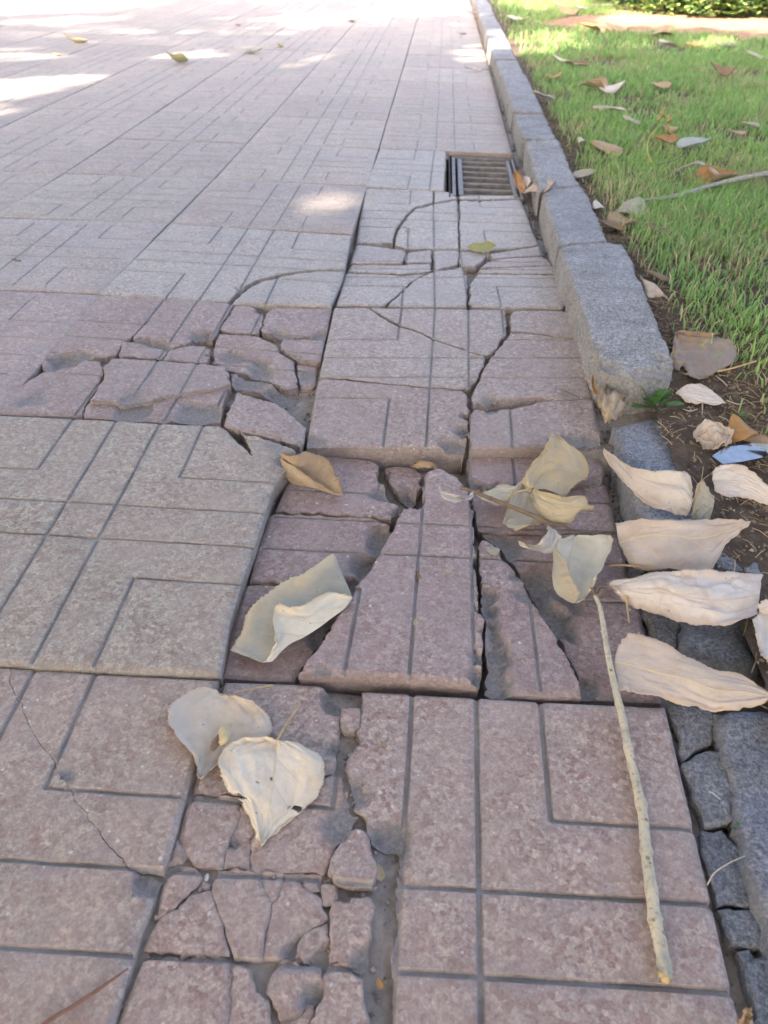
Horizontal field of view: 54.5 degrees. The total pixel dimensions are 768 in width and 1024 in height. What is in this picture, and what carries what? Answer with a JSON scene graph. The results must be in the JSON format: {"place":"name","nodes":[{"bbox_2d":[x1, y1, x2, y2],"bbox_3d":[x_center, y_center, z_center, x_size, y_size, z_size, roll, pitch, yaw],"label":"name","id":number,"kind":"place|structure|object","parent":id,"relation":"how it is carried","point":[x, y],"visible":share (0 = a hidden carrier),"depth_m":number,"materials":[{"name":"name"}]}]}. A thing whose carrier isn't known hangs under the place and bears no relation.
{"place":"outdoors","nodes":[
{"label":"outdoors","id":0,"kind":"place"},
{"bbox_2d":[0,0,756,1023],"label":"pavement","id":1,"kind":"structure","parent":0,"point":[166,222],"depth_m":0.81,"materials":[{"name":"pink tile"}]},
{"bbox_2d":[64,33,86,42],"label":"dry leaf","id":2,"kind":"object","parent":1,"relation":"on","point":[78,40],"visible":1,"depth_m":3.84,"materials":[{"name":"plant"}]},
{"bbox_2d":[41,968,127,1023],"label":"twig","id":3,"kind":"object","parent":1,"relation":"on","point":[71,1007],"visible":1,"depth_m":0.47,"materials":[{"name":"brown wood"}]},
{"bbox_2d":[166,51,187,61],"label":"dry leaf","id":4,"kind":"object","parent":1,"relation":"on","point":[179,57],"visible":1,"depth_m":3.40,"materials":[{"name":"beige plant"}]},
{"bbox_2d":[204,873,208,881],"bbox_3d":[-0.128,0.265,0.539,0.004,0.003,0.007,3,39,2],"label":"seed","id":5,"kind":"object","parent":1,"relation":"on","point":[206,878],"visible":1,"depth_m":0.54,"materials":[{"name":"white plant"}]},
{"bbox_2d":[167,684,272,779],"bbox_3d":[-0.131,0.172,0.634,0.096,0.019,0.080,-24,45,-28],"label":"poplar leaf","id":6,"kind":"object","parent":1,"relation":"on","point":[207,724],"visible":1,"depth_m":0.63,"materials":[{"name":"beige plant"}]},
{"bbox_2d":[240,48,260,52],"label":"dry leaf","id":7,"kind":"object","parent":1,"relation":"on","point":[251,51],"visible":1,"depth_m":3.71,"materials":[{"name":"beige plant"}]},
{"bbox_2d":[217,704,325,845],"bbox_3d":[-0.082,0.206,0.599,0.094,0.013,0.086,-27,46,-31],"label":"poplar leaf","id":8,"kind":"object","parent":1,"relation":"on","point":[294,771],"visible":1,"depth_m":0.59,"materials":[{"name":"beige plant"}]},
{"bbox_2d":[230,554,352,661],"bbox_3d":[-0.088,0.090,0.735,0.154,0.022,0.074,-31,49,-34],"label":"poplar leaf","id":9,"kind":"object","parent":1,"relation":"on","point":[280,617],"visible":1,"depth_m":0.73,"materials":[{"name":"beige plant"}]},
{"bbox_2d":[280,451,342,495],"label":"poplar leaf","id":10,"kind":"object","parent":1,"relation":"on","point":[309,469],"visible":1,"depth_m":0.92,"materials":[{"name":"beige plant"}]},
{"bbox_2d":[377,863,384,880],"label":"dry leaf","id":11,"kind":"object","parent":1,"relation":"on","point":[380,875],"visible":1,"depth_m":0.54,"materials":[{"name":"plant"}]},
{"bbox_2d":[377,978,384,988],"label":"dry leaf","id":12,"kind":"object","parent":1,"relation":"on","point":[380,984],"visible":1,"depth_m":0.49,"materials":[{"name":"orange plant"}]},
{"bbox_2d":[415,571,420,580],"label":"dry leaf","id":13,"kind":"object","parent":1,"relation":"on","point":[417,575],"visible":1,"depth_m":0.78,"materials":[{"name":"brown plant"}]},
{"bbox_2d":[411,459,436,468],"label":"poplar leaf","id":14,"kind":"object","parent":1,"relation":"on","point":[421,464],"visible":1,"depth_m":0.96,"materials":[{"name":"beige plant"}]},
{"bbox_2d":[121,106,767,1017],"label":"soil crumbs","id":15,"kind":"object","parent":1,"relation":"on","point":[393,860],"visible":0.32,"depth_m":1.02,"materials":[{"name":"brown soil"}]},
{"bbox_2d":[467,241,495,257],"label":"poplar leaf","id":16,"kind":"object","parent":1,"relation":"on","point":[484,247],"visible":1,"depth_m":1.57,"materials":[{"name":"yellow plant"}]},
{"bbox_2d":[446,156,525,204],"bbox_3d":[0.270,-0.799,2.132,0.192,0.307,0.416,3,39,2],"label":"drain grate","id":17,"kind":"object","parent":1,"relation":"in","point":[478,176],"visible":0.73,"depth_m":2.06,"materials":[{"name":"metal"}]},
{"bbox_2d":[513,171,525,193],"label":"poplar leaf","id":18,"kind":"object","parent":17,"relation":"on","point":[519,183],"visible":1,"depth_m":1.94,"materials":[{"name":"orange plant"}]},
{"bbox_2d":[524,179,555,193],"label":"poplar leaf","id":19,"kind":"object","parent":17,"relation":"on","point":[533,187],"visible":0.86,"depth_m":1.82,"materials":[{"name":"beige plant"}]},
{"bbox_2d":[470,0,503,115],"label":"gutter","id":20,"kind":"object","parent":1,"relation":"on","point":[494,86],"visible":0.12,"depth_m":3.71,"materials":[{"name":"grey concrete"}]},
{"bbox_2d":[486,547,499,554],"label":"dry leaf","id":21,"kind":"object","parent":1,"relation":"on","point":[493,550],"visible":1,"depth_m":0.81,"materials":[{"name":"beige plant"}]},
{"bbox_2d":[438,430,593,553],"bbox_3d":[0.183,-0.032,0.889,0.194,0.044,0.158,-31,49,-34],"label":"poplar twig","id":22,"kind":"object","parent":1,"relation":"on","point":[559,466],"visible":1,"depth_m":0.89,"materials":[{"name":"beige plant"}]},
{"bbox_2d":[591,375,599,394],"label":"dry leaf","id":23,"kind":"object","parent":1,"relation":"on","point":[596,392],"visible":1,"depth_m":1.05,"materials":[{"name":"brown plant"}]},
{"bbox_2d":[597,384,626,422],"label":"poplar leaf","id":24,"kind":"object","parent":1,"relation":"on","point":[611,404],"visible":1,"depth_m":0.99,"materials":[{"name":"beige plant"}]},
{"bbox_2d":[552,534,762,983],"bbox_3d":[0.198,0.153,0.649,0.204,0.045,0.411,19,42,21],"label":"poplar branch","id":25,"kind":"object","parent":1,"relation":"on","point":[703,597],"visible":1,"depth_m":0.73,"materials":[{"name":"beige plant"}]},
{"bbox_2d":[614,633,767,711],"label":"poplar leaf","id":26,"kind":"object","parent":1,"relation":"on","point":[644,664],"visible":1,"depth_m":0.66,"materials":[{"name":"beige plant"}]},
{"bbox_2d":[737,1005,753,1023],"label":"poplar leaf","id":27,"kind":"object","parent":1,"relation":"on","point":[746,1017],"visible":1,"depth_m":0.47,"materials":[{"name":"beige plant"}]},
{"bbox_2d":[473,2,767,49],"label":"bare soil","id":28,"kind":"structure","parent":0,"point":[744,27],"depth_m":4.88,"materials":[{"name":"beige soil"}]},
{"bbox_2d":[613,0,733,14],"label":"shrub","id":29,"kind":"object","parent":28,"relation":"on","point":[666,4],"visible":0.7,"depth_m":5.35,"materials":[{"name":"green plant"}]},
{"bbox_2d":[671,0,767,16],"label":"shrub","id":30,"kind":"object","parent":28,"relation":"on","point":[737,6],"visible":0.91,"depth_m":5.14,"materials":[{"name":"green plant"}]},
{"bbox_2d":[713,0,767,15],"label":"shrub","id":31,"kind":"object","parent":28,"relation":"on","point":[757,9],"visible":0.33,"depth_m":5.23,"materials":[{"name":"green plant"}]},
{"bbox_2d":[487,0,767,687],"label":"lawn soil","id":32,"kind":"structure","parent":0,"point":[684,452],"depth_m":1.10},
{"bbox_2d":[507,15,523,19],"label":"dry leaf","id":33,"kind":"object","parent":32,"relation":"on","point":[514,17],"visible":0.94,"depth_m":4.88,"materials":[{"name":"beige plant"}]},
{"bbox_2d":[531,90,554,98],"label":"dry leaf","id":34,"kind":"object","parent":32,"relation":"on","point":[539,93],"visible":0.97,"depth_m":2.74,"materials":[{"name":"beige plant"}]},
{"bbox_2d":[545,71,562,78],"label":"dry leaf","id":35,"kind":"object","parent":32,"relation":"on","point":[557,75],"visible":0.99,"depth_m":3.07,"materials":[{"name":"brown plant"}]},
{"bbox_2d":[552,54,568,61],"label":"dry leaf","id":36,"kind":"object","parent":32,"relation":"on","point":[557,57],"visible":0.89,"depth_m":3.46,"materials":[{"name":"white plant"}]},
{"bbox_2d":[553,2,578,14],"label":"dry leaf","id":37,"kind":"object","parent":32,"relation":"on","point":[563,9],"visible":0.99,"depth_m":5.17,"materials":[{"name":"beige plant"}]},
{"bbox_2d":[565,60,588,66],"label":"dry leaf","id":38,"kind":"object","parent":32,"relation":"on","point":[581,62],"visible":0.93,"depth_m":3.36,"materials":[{"name":"brown plant"}]},
{"bbox_2d":[577,136,587,142],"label":"dry leaf","id":39,"kind":"object","parent":32,"relation":"on","point":[579,139],"visible":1,"depth_m":2.19,"materials":[{"name":"white plant"}]},
{"bbox_2d":[573,169,595,177],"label":"dry leaf","id":40,"kind":"object","parent":32,"relation":"on","point":[580,173],"visible":0.99,"depth_m":1.94,"materials":[{"name":"beige plant"}]},
{"bbox_2d":[578,22,600,29],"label":"dry leaf","id":41,"kind":"object","parent":32,"relation":"on","point":[591,25],"visible":0.98,"depth_m":4.41,"materials":[{"name":"beige plant"}]},
{"bbox_2d":[592,200,604,208],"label":"dry leaf","id":42,"kind":"object","parent":32,"relation":"on","point":[596,204],"visible":1,"depth_m":1.71,"materials":[{"name":"white plant"}]},
{"bbox_2d":[590,140,624,156],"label":"dry leaf","id":43,"kind":"object","parent":32,"relation":"on","point":[607,146],"visible":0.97,"depth_m":2.12,"materials":[{"name":"beige plant"}]},
{"bbox_2d":[592,105,625,110],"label":"dry leaf","id":44,"kind":"object","parent":32,"relation":"on","point":[610,107],"visible":0.8,"depth_m":2.57,"materials":[{"name":"beige plant"}]},
{"bbox_2d":[598,220,624,230],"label":"dry leaf","id":45,"kind":"object","parent":32,"relation":"on","point":[614,224],"visible":0.94,"depth_m":1.56,"materials":[{"name":"brown plant"}]},
{"bbox_2d":[598,81,625,93],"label":"dry leaf","id":46,"kind":"object","parent":32,"relation":"on","point":[611,89],"visible":0.99,"depth_m":2.83,"materials":[{"name":"white plant"}]},
{"bbox_2d":[605,22,629,31],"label":"dry leaf","id":47,"kind":"object","parent":32,"relation":"on","point":[615,26],"visible":0.98,"depth_m":4.37,"materials":[{"name":"beige plant"}]},
{"bbox_2d":[600,211,635,227],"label":"dry leaf","id":48,"kind":"object","parent":32,"relation":"on","point":[613,215],"visible":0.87,"depth_m":1.58,"materials":[{"name":"brown plant"}]},
{"bbox_2d":[616,197,644,215],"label":"dry leaf","id":49,"kind":"object","parent":32,"relation":"on","point":[631,203],"visible":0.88,"depth_m":1.67,"materials":[{"name":"beige plant"}]},
{"bbox_2d":[622,115,642,124],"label":"dry leaf","id":50,"kind":"object","parent":32,"relation":"on","point":[628,117],"visible":0.96,"depth_m":2.40,"materials":[{"name":"beige plant"}]},
{"bbox_2d":[640,276,668,299],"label":"poplar leaf","id":51,"kind":"object","parent":32,"relation":"on","point":[652,290],"visible":1,"depth_m":1.24,"materials":[{"name":"beige plant"}]},
{"bbox_2d":[644,269,669,280],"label":"dry leaf","id":52,"kind":"object","parent":32,"relation":"on","point":[660,276],"visible":1,"depth_m":1.32,"materials":[{"name":"brown plant"}]},
{"bbox_2d":[631,386,683,409],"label":"weed plant","id":53,"kind":"object","parent":32,"relation":"on","point":[660,395],"visible":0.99,"depth_m":1.02,"materials":[{"name":"green plant"}]},
{"bbox_2d":[647,107,671,163],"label":"seedling","id":54,"kind":"object","parent":32,"relation":"on","point":[668,118],"visible":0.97,"depth_m":2.11,"materials":[{"name":"plant"}]},
{"bbox_2d":[646,223,675,235],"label":"dry leaf","id":55,"kind":"object","parent":32,"relation":"on","point":[659,229],"visible":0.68,"depth_m":1.54,"materials":[{"name":"brown plant"}]},
{"bbox_2d":[651,81,671,88],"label":"dry leaf","id":56,"kind":"object","parent":32,"relation":"on","point":[662,84],"visible":1,"depth_m":2.92,"materials":[{"name":"beige plant"}]},
{"bbox_2d":[650,29,672,35],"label":"dry leaf","id":57,"kind":"object","parent":32,"relation":"on","point":[664,31],"visible":1,"depth_m":4.21,"materials":[{"name":"beige plant"}]},
{"bbox_2d":[653,133,676,143],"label":"dry leaf","id":58,"kind":"object","parent":32,"relation":"on","point":[672,138],"visible":0.96,"depth_m":2.20,"materials":[{"name":"orange plant"}]},
{"bbox_2d":[660,123,678,131],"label":"dry leaf","id":59,"kind":"object","parent":32,"relation":"on","point":[672,128],"visible":0.73,"depth_m":2.32,"materials":[{"name":"beige plant"}]},
{"bbox_2d":[657,150,681,156],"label":"dry leaf","id":60,"kind":"object","parent":32,"relation":"on","point":[673,154],"visible":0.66,"depth_m":2.12,"materials":[{"name":"brown plant"}]},
{"bbox_2d":[658,39,687,47],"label":"dry leaf","id":61,"kind":"object","parent":32,"relation":"on","point":[668,42],"visible":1,"depth_m":3.83,"materials":[{"name":"beige plant"}]},
{"bbox_2d":[657,146,696,164],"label":"twig","id":62,"kind":"object","parent":32,"relation":"on","point":[677,158],"visible":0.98,"depth_m":2.03,"materials":[{"name":"brown wood"}]},
{"bbox_2d":[686,42,703,46],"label":"dry leaf","id":63,"kind":"object","parent":32,"relation":"on","point":[695,43],"visible":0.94,"depth_m":3.86,"materials":[{"name":"yellow plant"}]},
{"bbox_2d":[675,161,719,175],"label":"fallen branch","id":64,"kind":"object","parent":32,"relation":"on","point":[711,170],"visible":0.96,"depth_m":1.90,"materials":[{"name":"beige wood"}]},
{"bbox_2d":[676,383,725,404],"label":"poplar leaf","id":65,"kind":"object","parent":32,"relation":"on","point":[699,393],"visible":1,"depth_m":1.02,"materials":[{"name":"beige plant"}]},
{"bbox_2d":[690,480,714,519],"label":"poplar leaf","id":66,"kind":"object","parent":32,"relation":"on","point":[703,503],"visible":0.93,"depth_m":0.84,"materials":[{"name":"beige plant"}]},
{"bbox_2d":[643,170,767,201],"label":"fallen branch","id":67,"kind":"object","parent":32,"relation":"on","point":[741,178],"visible":0.73,"depth_m":1.82,"materials":[{"name":"grey wood"}]},
{"bbox_2d":[670,330,756,379],"bbox_3d":[0.475,-0.229,1.089,0.116,0.026,0.115,3,39,2],"label":"poplar leaf","id":68,"kind":"object","parent":32,"relation":"on","point":[691,355],"visible":1,"depth_m":1.09,"materials":[{"name":"beige plant"}]},
{"bbox_2d":[693,419,734,449],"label":"poplar leaf","id":69,"kind":"object","parent":32,"relation":"on","point":[713,435],"visible":1,"depth_m":0.95,"materials":[{"name":"beige plant"}]},
{"bbox_2d":[697,164,738,184],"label":"dry leaf","id":70,"kind":"object","parent":32,"relation":"on","point":[725,174],"visible":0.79,"depth_m":1.88,"materials":[{"name":"orange plant"}]},
{"bbox_2d":[710,62,735,77],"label":"dry leaf","id":71,"kind":"object","parent":32,"relation":"on","point":[724,71],"visible":1,"depth_m":3.12,"materials":[{"name":"brown plant"}]},
{"bbox_2d":[717,42,739,46],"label":"dry leaf","id":72,"kind":"object","parent":32,"relation":"on","point":[724,43],"visible":0.77,"depth_m":3.84,"materials":[{"name":"beige plant"}]},
{"bbox_2d":[727,129,746,134],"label":"dry leaf","id":73,"kind":"object","parent":32,"relation":"on","point":[739,132],"visible":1,"depth_m":2.29,"materials":[{"name":"beige plant"}]},
{"bbox_2d":[730,412,746,418],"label":"weed plant","id":74,"kind":"object","parent":32,"relation":"on","point":[742,414],"visible":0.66,"depth_m":0.99,"materials":[{"name":"green plant"}]},
{"bbox_2d":[712,464,767,504],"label":"poplar leaf","id":75,"kind":"object","parent":32,"relation":"on","point":[735,480],"visible":1,"depth_m":0.86,"materials":[{"name":"beige plant"}]},
{"bbox_2d":[712,443,767,464],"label":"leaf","id":76,"kind":"object","parent":32,"relation":"on","point":[740,453],"visible":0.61,"depth_m":0.92,"materials":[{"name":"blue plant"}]},
{"bbox_2d":[728,414,758,441],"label":"dry leaf","id":77,"kind":"object","parent":32,"relation":"on","point":[741,428],"visible":1,"depth_m":0.95,"materials":[{"name":"brown plant"}]},
{"bbox_2d":[742,122,759,127],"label":"dry leaf","id":78,"kind":"object","parent":32,"relation":"on","point":[754,124],"visible":1,"depth_m":2.35,"materials":[{"name":"white plant"}]},
{"bbox_2d":[744,434,767,443],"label":"dry leaf","id":79,"kind":"object","parent":32,"relation":"on","point":[755,439],"visible":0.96,"depth_m":0.95,"materials":[{"name":"brown plant"}]},
{"bbox_2d":[752,613,767,662],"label":"poplar leaf","id":80,"kind":"object","parent":32,"relation":"on","point":[760,622],"visible":1,"depth_m":0.69,"materials":[{"name":"beige plant"}]},
{"bbox_2d":[756,599,767,614],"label":"poplar leaf","id":81,"kind":"object","parent":80,"relation":"on","point":[762,607],"visible":1,"depth_m":0.71,"materials":[{"name":"beige plant"}]},
{"bbox_2d":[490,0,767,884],"bbox_3d":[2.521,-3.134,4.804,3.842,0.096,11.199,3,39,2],"label":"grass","id":82,"kind":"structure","parent":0,"point":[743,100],"depth_m":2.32,"materials":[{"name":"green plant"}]},
{"bbox_2d":[579,77,607,87],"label":"dry leaf","id":83,"kind":"object","parent":82,"relation":"on","point":[602,82],"visible":0.98,"depth_m":2.85,"materials":[{"name":"brown plant"}]},
{"bbox_2d":[673,137,709,147],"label":"dry leaf","id":84,"kind":"object","parent":82,"relation":"on","point":[687,142],"visible":0.94,"depth_m":2.14,"materials":[{"name":"white plant"}]},
{"bbox_2d":[746,49,767,59],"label":"dry leaf","id":85,"kind":"object","parent":82,"relation":"on","point":[753,53],"visible":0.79,"depth_m":3.49,"materials":[{"name":"beige plant"}]},
{"label":"ground","id":86,"kind":"structure","parent":0,"visible":0},
{"bbox_2d":[471,0,767,1023],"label":"kerb","id":87,"kind":"structure","parent":86,"relation":"on","point":[621,344],"depth_m":0.93,"materials":[{"name":"stone"}]},
{"bbox_2d":[523,176,530,186],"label":"poplar leaf","id":88,"kind":"object","parent":87,"relation":"on","point":[526,180],"visible":1,"depth_m":1.93,"materials":[{"name":"white plant"}]},
{"bbox_2d":[603,448,692,515],"bbox_3d":[0.302,-0.044,0.872,0.044,0.043,0.141,-26,46,-30],"label":"poplar leaf","id":89,"kind":"object","parent":87,"relation":"on","point":[669,490],"visible":1,"depth_m":0.85,"materials":[{"name":"beige plant"}]},
{"bbox_2d":[607,518,750,570],"bbox_3d":[0.313,0.034,0.791,0.149,0.042,0.068,3,39,2],"label":"poplar leaf","id":90,"kind":"object","parent":87,"relation":"on","point":[654,544],"visible":1,"depth_m":0.79,"materials":[{"name":"beige plant"}]}
]}

